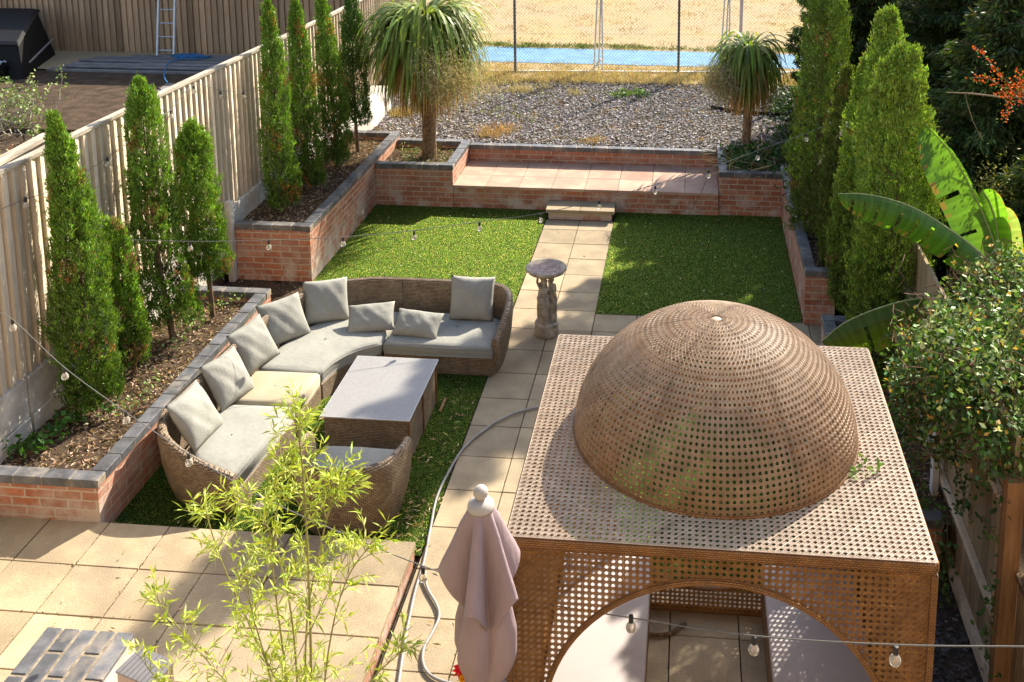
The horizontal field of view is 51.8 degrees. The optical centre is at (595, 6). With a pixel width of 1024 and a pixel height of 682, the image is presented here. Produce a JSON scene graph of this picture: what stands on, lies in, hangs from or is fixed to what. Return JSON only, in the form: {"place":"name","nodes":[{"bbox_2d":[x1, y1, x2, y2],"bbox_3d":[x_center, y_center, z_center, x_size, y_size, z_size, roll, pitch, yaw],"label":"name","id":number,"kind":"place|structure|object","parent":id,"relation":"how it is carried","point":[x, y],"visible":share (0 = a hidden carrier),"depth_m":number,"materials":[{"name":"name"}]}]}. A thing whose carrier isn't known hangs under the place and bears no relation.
{"place":"outdoors","nodes":[
{"label":"outdoors","id":0,"kind":"place"},
{"bbox_2d":[115,646,173,681],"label":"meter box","id":1,"kind":"object","parent":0,"point":[132,668],"visible":0.8,"depth_m":6.08,"materials":[{"name":"metal"}]},
{"bbox_2d":[223,279,302,301],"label":"gap soil","id":2,"kind":"structure","parent":0,"point":[277,293],"depth_m":12.23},
{"bbox_2d":[36,0,822,85],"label":"field","id":3,"kind":"structure","parent":0,"point":[61,58],"depth_m":24.82,"materials":[{"name":"plant"}]},
{"bbox_2d":[593,0,603,69],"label":"goal frame","id":4,"kind":"object","parent":3,"relation":"on","point":[600,30],"visible":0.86,"depth_m":20.17,"materials":[{"name":"white paint"}]},
{"bbox_2d":[313,205,547,305],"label":"lawn","id":5,"kind":"structure","parent":0,"point":[392,247],"depth_m":13.38,"materials":[{"name":"plant"}]},
{"bbox_2d":[384,277,512,376],"bbox_3d":[-1.432,3.227,10.623,1.229,0.621,0.872,1,10,5],"label":"rattan sofa","id":6,"kind":"object","parent":5,"relation":"on","point":[433,295],"visible":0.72,"depth_m":10.63,"materials":[{"name":"wicker"}]},
{"bbox_2d":[383,313,499,358],"bbox_3d":[-1.497,3.281,10.538,1.095,0.134,0.700,1,10,5],"label":"seat cushion","id":7,"kind":"object","parent":6,"relation":"on","point":[465,338],"visible":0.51,"depth_m":10.26,"materials":[{"name":"fabric"}]},
{"bbox_2d":[391,308,443,338],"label":"cushion","id":8,"kind":"object","parent":7,"relation":"on","point":[417,323],"visible":1,"depth_m":10.37,"materials":[{"name":"fabric"}]},
{"bbox_2d":[449,275,494,321],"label":"cushion","id":9,"kind":"object","parent":7,"relation":"on","point":[471,298],"visible":1,"depth_m":10.66,"materials":[{"name":"fabric"}]},
{"bbox_2d":[376,220,612,681],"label":"garden path","id":10,"kind":"structure","parent":0,"point":[491,458],"depth_m":9.45,"materials":[{"name":"stone"}]},
{"bbox_2d":[54,212,770,672],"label":"fallen leaves","id":11,"kind":"object","parent":10,"relation":"on","point":[398,512],"visible":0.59,"depth_m":8.17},
{"bbox_2d":[421,571,450,681],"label":"garden hose","id":12,"kind":"object","parent":10,"relation":"on","point":[429,674],"visible":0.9,"depth_m":6.93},
{"bbox_2d":[397,401,571,681],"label":"garden hose","id":13,"kind":"object","parent":10,"relation":"on","point":[431,524],"visible":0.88,"depth_m":8.13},
{"bbox_2d":[525,258,566,339],"bbox_3d":[-0.513,3.085,11.024,0.433,0.760,0.430,1,10,5],"label":"birdbath","id":14,"kind":"object","parent":10,"relation":"on","point":[546,322],"visible":1,"depth_m":10.97,"materials":[{"name":"stone"}]},
{"bbox_2d":[0,69,1023,680],"bbox_3d":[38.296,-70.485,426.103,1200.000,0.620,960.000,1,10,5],"label":"ground","id":15,"kind":"structure","parent":0,"point":[90,97],"depth_m":17.63,"materials":[{"name":"gravel"}]},
{"bbox_2d":[0,8,55,78],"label":"compost bin","id":16,"kind":"object","parent":15,"relation":"on","point":[26,48],"visible":0.89,"depth_m":20.40,"materials":[{"name":"black plastic"}]},
{"bbox_2d":[0,64,68,138],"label":"rose shrub","id":17,"kind":"object","parent":15,"relation":"on","point":[23,106],"visible":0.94,"depth_m":16.60,"materials":[{"name":"green plant"}]},
{"bbox_2d":[0,133,68,165],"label":"timber planter","id":18,"kind":"object","parent":15,"relation":"on","point":[32,144],"visible":0.22,"depth_m":14.07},
{"bbox_2d":[70,61,141,65],"bbox_3d":[-7.445,1.206,20.578,5.900,0.100,0.170,1,10,5],"label":"decking board","id":19,"kind":"object","parent":15,"relation":"on","point":[105,63],"visible":0.24,"depth_m":20.74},
{"bbox_2d":[78,58,223,63],"bbox_3d":[-8.280,1.094,20.770,4.000,0.028,0.170,1,10,5],"label":"decking board","id":20,"kind":"object","parent":19,"relation":"on","point":[146,61],"visible":0.56,"depth_m":20.80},
{"bbox_2d":[46,67,201,74],"bbox_3d":[-7.937,1.290,20.160,5.400,0.100,0.170,1,10,5],"label":"decking board","id":21,"kind":"object","parent":15,"relation":"on","point":[111,70],"visible":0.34,"depth_m":20.20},
{"bbox_2d":[63,64,210,69],"bbox_3d":[-8.624,1.181,20.308,3.400,0.028,0.170,1,10,5],"label":"decking board","id":22,"kind":"object","parent":21,"relation":"on","point":[132,67],"visible":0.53,"depth_m":20.30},
{"bbox_2d":[0,285,270,523],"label":"brick planter","id":23,"kind":"object","parent":15,"relation":"on","point":[108,487],"visible":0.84,"depth_m":8.12,"materials":[{"name":"brick"}]},
{"bbox_2d":[1,300,246,470],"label":"mulch bed","id":24,"kind":"object","parent":23,"relation":"in","point":[126,402],"visible":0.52,"depth_m":9.19,"materials":[{"name":"soil"}]},
{"bbox_2d":[2,389,117,458],"bbox_3d":[-4.382,3.410,8.639,0.410,0.149,0.966,4,11,24],"label":"ivy","id":25,"kind":"object","parent":24,"relation":"on","point":[71,417],"visible":0.92,"depth_m":8.50,"materials":[{"name":"green plant"}]},
{"bbox_2d":[36,107,129,413],"bbox_3d":[-4.297,2.130,8.782,0.673,2.632,0.671,1,10,5],"label":"cypress tree","id":26,"kind":"object","parent":24,"relation":"on","point":[68,212],"visible":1,"depth_m":8.71,"materials":[{"name":"green plant"}]},
{"bbox_2d":[99,213,152,373],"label":"cypress tree","id":27,"kind":"object","parent":24,"relation":"on","point":[126,288],"visible":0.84,"depth_m":9.40,"materials":[{"name":"green plant"}]},
{"bbox_2d":[76,291,245,424],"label":"ground weeds","id":28,"kind":"object","parent":24,"relation":"on","point":[171,346],"visible":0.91,"depth_m":9.44,"materials":[{"name":"green plant"}]},
{"bbox_2d":[117,70,210,339],"bbox_3d":[-4.138,1.912,9.980,0.793,2.642,0.734,-4,11,-23],"label":"cypress tree","id":29,"kind":"object","parent":24,"relation":"on","point":[143,100],"visible":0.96,"depth_m":9.90,"materials":[{"name":"green plant"}]},
{"bbox_2d":[168,116,236,317],"bbox_3d":[-3.924,2.111,10.428,0.602,2.088,0.568,-9,14,-42],"label":"cypress tree","id":30,"kind":"object","parent":24,"relation":"on","point":[193,150],"visible":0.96,"depth_m":10.31,"materials":[{"name":"green plant"}]},
{"bbox_2d":[0,0,418,464],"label":"board fence","id":31,"kind":"object","parent":15,"relation":"on","point":[29,402],"visible":0.34,"depth_m":9.64,"materials":[{"name":"brown wood"}]},
{"bbox_2d":[0,83,271,209],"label":"string lights","id":32,"kind":"object","parent":31,"relation":"attached to","point":[25,205],"visible":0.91,"depth_m":10.39,"materials":[{"name":"plastic"}]},
{"bbox_2d":[130,125,826,250],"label":"string lights","id":33,"kind":"object","parent":31,"relation":"hanging from","point":[414,236],"visible":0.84,"depth_m":10.46,"materials":[{"name":"glass"}]},
{"bbox_2d":[0,0,420,54],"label":"board fence","id":34,"kind":"object","parent":15,"relation":"on","point":[217,26],"visible":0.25,"depth_m":21.71,"materials":[{"name":"brown wood"}]},
{"bbox_2d":[122,380,423,681],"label":"bamboo","id":35,"kind":"object","parent":15,"relation":"on","point":[279,494],"visible":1,"depth_m":4.62,"materials":[{"name":"green plant"}]},
{"bbox_2d":[113,373,487,555],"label":"lawn","id":36,"kind":"structure","parent":15,"relation":"on","point":[423,477],"depth_m":8.50,"materials":[{"name":"plant"}]},
{"bbox_2d":[157,372,295,512],"bbox_3d":[-3.100,3.579,8.643,0.874,0.620,1.101,1,10,5],"label":"rattan sofa","id":37,"kind":"object","parent":36,"relation":"on","point":[196,477],"visible":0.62,"depth_m":8.21,"materials":[{"name":"wicker"}]},
{"bbox_2d":[190,405,294,484],"bbox_3d":[-2.990,3.612,8.674,0.659,0.134,1.041,1,10,5],"label":"seat cushion","id":38,"kind":"object","parent":37,"relation":"on","point":[237,441],"visible":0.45,"depth_m":8.64,"materials":[{"name":"fabric"}]},
{"bbox_2d":[165,380,222,452],"bbox_3d":[-3.296,3.372,8.656,0.166,0.450,0.470,-33,0,12],"label":"cushion","id":39,"kind":"object","parent":38,"relation":"on","point":[196,418],"visible":1,"depth_m":8.56,"materials":[{"name":"fabric"}]},
{"bbox_2d":[213,343,320,436],"bbox_3d":[-2.986,3.433,9.461,0.852,0.620,0.556,1,10,5],"label":"rattan sofa","id":40,"kind":"object","parent":36,"relation":"on","point":[314,400],"visible":0.21,"depth_m":9.52,"materials":[{"name":"wicker"}]},
{"bbox_2d":[231,371,319,416],"bbox_3d":[-2.889,3.473,9.459,0.652,0.133,0.549,1,10,5],"label":"seat cushion","id":41,"kind":"object","parent":40,"relation":"on","point":[268,389],"visible":0.73,"depth_m":9.43,"materials":[{"name":"fabric"}]},
{"bbox_2d":[199,346,254,411],"bbox_3d":[-3.233,3.272,9.243,0.174,0.430,0.450,-31,-5,22],"label":"cushion","id":42,"kind":"object","parent":41,"relation":"on","point":[228,379],"visible":1,"depth_m":9.16,"materials":[{"name":"fabric"}]},
{"bbox_2d":[250,277,403,402],"bbox_3d":[-2.677,3.260,10.440,1.204,0.620,1.470,1,10,5],"label":"rattan sofa","id":43,"kind":"object","parent":36,"relation":"on","point":[365,290],"visible":0.27,"depth_m":10.99,"materials":[{"name":"wicker"}]},
{"bbox_2d":[258,312,398,382],"bbox_3d":[-2.586,3.314,10.348,1.005,0.134,1.288,1,10,5],"label":"seat cushion","id":44,"kind":"object","parent":43,"relation":"on","point":[324,350],"visible":0.82,"depth_m":10.13,"materials":[{"name":"fabric"}]},
{"bbox_2d":[226,314,279,374],"bbox_3d":[-3.196,3.166,9.820,0.172,0.430,0.450,-29,-1,27],"label":"cushion","id":45,"kind":"object","parent":44,"relation":"on","point":[254,342],"visible":0.89,"depth_m":9.75,"materials":[{"name":"fabric"}]},
{"bbox_2d":[255,292,310,345],"bbox_3d":[-3.063,3.082,10.322,0.460,0.430,0.178,-10,-19,-44],"label":"cushion","id":46,"kind":"object","parent":44,"relation":"on","point":[287,321],"visible":0.9,"depth_m":10.27,"materials":[{"name":"fabric"}]},
{"bbox_2d":[302,277,348,324],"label":"cushion","id":47,"kind":"object","parent":44,"relation":"on","point":[326,300],"visible":0.99,"depth_m":10.67,"materials":[{"name":"fabric"}]},
{"bbox_2d":[347,301,394,332],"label":"cushion","id":48,"kind":"object","parent":44,"relation":"on","point":[372,317],"visible":1,"depth_m":10.47,"materials":[{"name":"fabric"}]},
{"bbox_2d":[291,431,411,537],"bbox_3d":[-1.916,3.671,8.153,0.895,0.611,0.715,1,10,5],"label":"tub chair","id":49,"kind":"object","parent":36,"relation":"on","point":[389,477],"visible":0.64,"depth_m":7.89,"materials":[{"name":"wicker"}]},
{"bbox_2d":[311,446,394,467],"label":"seat cushion","id":50,"kind":"object","parent":49,"relation":"on","point":[372,455],"visible":0.27,"depth_m":8.35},
{"bbox_2d":[319,356,438,455],"bbox_3d":[-1.875,3.548,9.270,0.770,0.422,1.014,1,10,5],"label":"coffee table","id":51,"kind":"object","parent":36,"relation":"on","point":[382,402],"visible":0.91,"depth_m":9.04,"materials":[{"name":"wicker"}]},
{"bbox_2d":[234,130,399,281],"bbox_3d":[-3.597,2.559,14.171,0.918,0.696,3.810,1,10,5],"label":"brick planter","id":52,"kind":"object","parent":15,"relation":"on","point":[346,206],"visible":0.93,"depth_m":12.40,"materials":[{"name":"brick"}]},
{"bbox_2d":[243,138,383,222],"bbox_3d":[-3.696,2.312,14.141,0.933,0.107,3.624,1,10,5],"label":"mulch bed","id":53,"kind":"object","parent":52,"relation":"in","point":[318,190],"visible":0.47,"depth_m":13.68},
{"bbox_2d":[255,0,302,212],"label":"cypress tree","id":54,"kind":"object","parent":53,"relation":"on","point":[271,63],"visible":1,"depth_m":12.62,"materials":[{"name":"green plant"}]},
{"bbox_2d":[286,0,327,190],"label":"cypress tree","id":55,"kind":"object","parent":53,"relation":"on","point":[305,115],"visible":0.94,"depth_m":13.43,"materials":[{"name":"green plant"}]},
{"bbox_2d":[312,0,356,167],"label":"cypress tree","id":56,"kind":"object","parent":53,"relation":"on","point":[327,55],"visible":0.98,"depth_m":14.33,"materials":[{"name":"green plant"}]},
{"bbox_2d":[337,0,373,151],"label":"cypress tree","id":57,"kind":"object","parent":53,"relation":"on","point":[348,33],"visible":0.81,"depth_m":14.95,"materials":[{"name":"green plant"}]},
{"bbox_2d":[364,553,414,681],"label":"patio base","id":58,"kind":"object","parent":15,"relation":"on","point":[393,612],"visible":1,"depth_m":7.14,"materials":[{"name":"concrete"}]},
{"bbox_2d":[0,516,415,681],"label":"patio","id":59,"kind":"structure","parent":58,"relation":"on","point":[90,586],"depth_m":7.22,"materials":[{"name":"stone"}]},
{"bbox_2d":[4,627,134,681],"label":"brick pier","id":60,"kind":"structure","parent":59,"relation":"on","point":[61,655],"depth_m":6.18,"materials":[{"name":"brick"}]},
{"bbox_2d":[375,138,470,206],"bbox_3d":[-2.476,2.399,15.301,1.108,0.616,1.215,1,10,5],"label":"brick planter","id":61,"kind":"object","parent":15,"relation":"on","point":[406,183],"visible":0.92,"depth_m":14.73,"materials":[{"name":"brick"}]},
{"bbox_2d":[385,146,455,162],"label":"palm bed soil","id":62,"kind":"object","parent":61,"relation":"in","point":[399,156],"visible":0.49,"depth_m":15.41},
{"bbox_2d":[353,0,500,158],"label":"cabbage palm","id":63,"kind":"object","parent":62,"relation":"on","point":[424,54],"visible":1,"depth_m":14.47,"materials":[{"name":"green plant"}]},
{"bbox_2d":[453,160,718,215],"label":"terrace","id":64,"kind":"structure","parent":15,"relation":"on","point":[510,185],"depth_m":14.67,"materials":[{"name":"stone"}]},
{"bbox_2d":[377,64,797,144],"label":"dry grass","id":65,"kind":"structure","parent":15,"relation":"on","point":[665,78],"depth_m":19.38,"materials":[{"name":"plant"}]},
{"bbox_2d":[368,79,813,152],"bbox_3d":[0.111,1.742,17.643,7.600,0.076,4.100,1,10,5],"label":"gravel bed","id":66,"kind":"object","parent":15,"relation":"on","point":[578,127],"visible":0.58,"depth_m":16.84,"materials":[{"name":"gravel"}]},
{"bbox_2d":[330,85,390,142],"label":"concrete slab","id":67,"kind":"structure","parent":66,"relation":"on","point":[378,114],"depth_m":16.98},
{"bbox_2d":[469,142,716,169],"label":"wall","id":68,"kind":"structure","parent":15,"relation":"on","point":[615,155],"depth_m":15.54,"materials":[{"name":"brick"}]},
{"bbox_2d":[446,0,807,73],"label":"fence","id":69,"kind":"object","parent":15,"relation":"on","point":[514,5],"visible":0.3,"depth_m":19.89,"materials":[{"name":"metal"}]},
{"bbox_2d":[373,215,981,681],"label":"path bed","id":70,"kind":"object","parent":15,"relation":"on","point":[943,631],"visible":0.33,"depth_m":7.09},
{"bbox_2d":[546,200,615,220],"bbox_3d":[-0.194,2.799,14.371,0.925,0.153,0.369,1,10,5],"label":"garden step","id":71,"kind":"object","parent":70,"relation":"on","point":[590,211],"visible":0.89,"depth_m":14.25,"materials":[{"name":"stone"}]},
{"bbox_2d":[779,164,836,324],"bbox_3d":[2.567,2.814,12.962,0.338,0.616,3.535,1,10,5],"label":"brick planter","id":72,"kind":"object","parent":70,"relation":"on","point":[811,285],"visible":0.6,"depth_m":11.45,"materials":[{"name":"brick"}]},
{"bbox_2d":[792,175,852,277],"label":"bed soil","id":73,"kind":"structure","parent":72,"relation":"in","point":[816,257],"depth_m":12.22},
{"bbox_2d":[781,0,853,237],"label":"cypress tree","id":74,"kind":"object","parent":73,"relation":"on","point":[826,77],"visible":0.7,"depth_m":12.09,"materials":[{"name":"green plant"}]},
{"bbox_2d":[810,62,855,266],"bbox_3d":[2.594,1.729,11.269,0.501,2.344,0.521,1,10,5],"label":"cypress tree","id":75,"kind":"object","parent":73,"relation":"on","point":[842,88],"visible":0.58,"depth_m":11.22,"materials":[{"name":"green plant"}]},
{"bbox_2d":[885,584,982,681],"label":"slate chips","id":76,"kind":"object","parent":70,"relation":"on","point":[956,667],"visible":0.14,"depth_m":6.89,"materials":[{"name":"gravel"}]},
{"bbox_2d":[565,357,851,590],"bbox_3d":[0.889,3.818,9.002,2.270,0.015,3.266,1,10,5],"label":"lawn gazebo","id":77,"kind":"object","parent":15,"relation":"on","point":[713,481],"depth_m":8.58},
{"bbox_2d":[717,146,781,216],"bbox_3d":[2.163,2.465,14.930,0.853,0.616,1.212,1,10,5],"label":"brick planter","id":78,"kind":"object","parent":15,"relation":"on","point":[740,195],"visible":0.82,"depth_m":14.35,"materials":[{"name":"brick"}]},
{"bbox_2d":[726,155,808,173],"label":"weed bed soil","id":79,"kind":"structure","parent":78,"relation":"in","point":[777,162],"depth_m":15.00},
{"bbox_2d":[696,138,785,189],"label":"fallen palm leaves","id":80,"kind":"object","parent":79,"relation":"on","point":[735,168],"visible":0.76,"depth_m":14.72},
{"bbox_2d":[689,30,795,143],"bbox_3d":[2.201,1.290,15.514,1.367,1.791,1.663,7,12,33],"label":"cabbage palm","id":81,"kind":"object","parent":79,"relation":"on","point":[743,72],"visible":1,"depth_m":15.21,"materials":[{"name":"green plant"}]},
{"bbox_2d":[716,124,823,173],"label":"bed weeds","id":82,"kind":"object","parent":79,"relation":"on","point":[734,148],"visible":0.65,"depth_m":14.97,"materials":[{"name":"green plant"}]},
{"bbox_2d":[784,0,913,118],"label":"spruce tree","id":83,"kind":"object","parent":15,"relation":"on","point":[862,12],"visible":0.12,"depth_m":15.82,"materials":[{"name":"green plant"}]},
{"bbox_2d":[822,50,879,313],"bbox_3d":[2.614,1.779,10.496,0.634,2.758,0.578,9,13,40],"label":"cypress tree","id":84,"kind":"object","parent":15,"relation":"on","point":[843,227],"visible":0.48,"depth_m":10.49,"materials":[{"name":"green plant"}]},
{"bbox_2d":[757,74,1007,406],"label":"undergrowth","id":85,"kind":"object","parent":15,"relation":"on","point":[784,109],"visible":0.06,"depth_m":16.26,"materials":[{"name":"green plant"}]},
{"bbox_2d":[821,123,1023,352],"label":"banana plant","id":86,"kind":"object","parent":15,"relation":"on","point":[985,213],"visible":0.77,"depth_m":8.58,"materials":[{"name":"green plant"}]},
{"bbox_2d":[871,0,980,208],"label":"spruce tree","id":87,"kind":"object","parent":15,"relation":"on","point":[932,26],"visible":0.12,"depth_m":13.69,"materials":[{"name":"green plant"}]},
{"bbox_2d":[871,236,1023,678],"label":"honeysuckle","id":88,"kind":"object","parent":15,"relation":"on","point":[987,341],"visible":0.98,"depth_m":6.91,"materials":[{"name":"green plant"}]},
{"bbox_2d":[909,0,1023,289],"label":"spruce tree","id":89,"kind":"object","parent":15,"relation":"on","point":[996,27],"visible":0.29,"depth_m":11.26,"materials":[{"name":"green plant"}]},
{"bbox_2d":[942,154,1023,393],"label":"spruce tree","id":90,"kind":"object","parent":15,"relation":"on","point":[1017,207],"visible":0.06,"depth_m":9.75,"materials":[{"name":"green plant"}]},
{"bbox_2d":[951,143,1023,214],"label":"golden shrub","id":91,"kind":"object","parent":15,"relation":"on","point":[992,185],"visible":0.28,"depth_m":9.84,"materials":[{"name":"green plant"}]},
{"bbox_2d":[965,45,1023,122],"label":"berry shrub","id":92,"kind":"object","parent":15,"relation":"on","point":[1010,94],"visible":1,"depth_m":9.32,"materials":[{"name":"orange plant"}]},
{"bbox_2d":[1010,573,1023,681],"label":"board fence","id":93,"kind":"object","parent":15,"relation":"on","point":[1017,672],"visible":1,"depth_m":6.17,"materials":[{"name":"brown wood"}]},
{"bbox_2d":[469,46,801,68],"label":"running track","id":94,"kind":"structure","parent":0,"point":[533,54],"depth_m":21.43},
{"bbox_2d":[595,212,801,321],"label":"lawn","id":95,"kind":"structure","parent":0,"point":[737,279],"depth_m":12.81,"materials":[{"name":"plant"}]},
{"bbox_2d":[592,314,942,681],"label":"paving","id":96,"kind":"structure","parent":0,"point":[697,655],"depth_m":6.93,"materials":[{"name":"stone"}]},
{"bbox_2d":[438,484,519,681],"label":"parasol","id":97,"kind":"object","parent":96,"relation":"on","point":[478,565],"visible":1,"depth_m":4.61,"materials":[{"name":"pink fabric"}]},
{"bbox_2d":[507,300,938,681],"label":"rattan gazebo","id":98,"kind":"object","parent":96,"relation":"on","point":[775,347],"visible":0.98,"depth_m":5.24,"materials":[{"name":"wicker"}]},
{"bbox_2d":[0,312,1023,666],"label":"string lights","id":99,"kind":"object","parent":98,"relation":"hanging from","point":[754,650],"visible":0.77,"depth_m":4.99,"materials":[{"name":"glass"}]},
{"bbox_2d":[544,552,649,681],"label":"bench pad","id":100,"kind":"object","parent":98,"relation":"on","point":[606,648],"visible":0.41,"depth_m":6.34,"materials":[{"name":"fabric"}]},
{"bbox_2d":[764,565,871,681],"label":"bench pad","id":101,"kind":"object","parent":98,"relation":"on","point":[800,661],"visible":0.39,"depth_m":6.32,"materials":[{"name":"fabric"}]},
{"bbox_2d":[821,315,943,573],"bbox_3d":[2.363,3.590,9.007,0.498,0.470,3.113,1,10,5],"label":"brick planter","id":102,"kind":"object","parent":96,"relation":"on","point":[830,324],"visible":0.18,"depth_m":7.51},
{"bbox_2d":[853,335,954,525],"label":"gazebo side bed soil","id":103,"kind":"structure","parent":102,"relation":"in","point":[939,500],"depth_m":8.15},
{"bbox_2d":[837,3,920,329],"bbox_3d":[2.687,1.609,9.812,0.724,3.332,0.765,8,13,37],"label":"cypress tree","id":104,"kind":"object","parent":103,"relation":"on","point":[887,22],"visible":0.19,"depth_m":9.64,"materials":[{"name":"green plant"}]},
{"bbox_2d":[841,39,950,392],"bbox_3d":[2.649,1.821,9.136,0.904,3.151,0.905,-2,10,-12],"label":"cypress tree","id":105,"kind":"object","parent":103,"relation":"on","point":[911,97],"visible":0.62,"depth_m":8.94,"materials":[{"name":"green plant"}]},
{"bbox_2d":[876,191,1023,681],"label":"board fence","id":106,"kind":"object","parent":96,"relation":"on","point":[975,559],"visible":0.23,"depth_m":6.80,"materials":[{"name":"brown wood"}]},
{"bbox_3d":[-7.026,1.172,20.767,5.900,0.100,0.170,1,10,5],"label":"decking board","id":107,"kind":"object","parent":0,"visible":0},
{"bbox_2d":[104,56,230,60],"bbox_3d":[-6.962,1.072,20.896,5.800,0.028,0.170,1,10,5],"label":"decking board","id":108,"kind":"object","parent":107,"relation":"on","point":[158,58],"visible":0.45,"depth_m":20.99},
{"bbox_3d":[-7.107,1.126,20.971,6.100,0.100,0.170,1,10,5],"label":"decking board","id":109,"kind":"object","parent":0,"visible":0},
{"bbox_2d":[157,54,234,57],"bbox_3d":[-6.396,1.036,21.041,4.900,0.028,0.170,1,10,5],"label":"decking board","id":110,"kind":"object","parent":109,"relation":"on","point":[212,56],"visible":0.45,"depth_m":21.16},
{"bbox_2d":[156,0,176,54],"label":"ladder","id":111,"kind":"object","parent":110,"relation":"on","point":[159,23],"visible":1,"depth_m":21.21,"materials":[{"name":"metal"}]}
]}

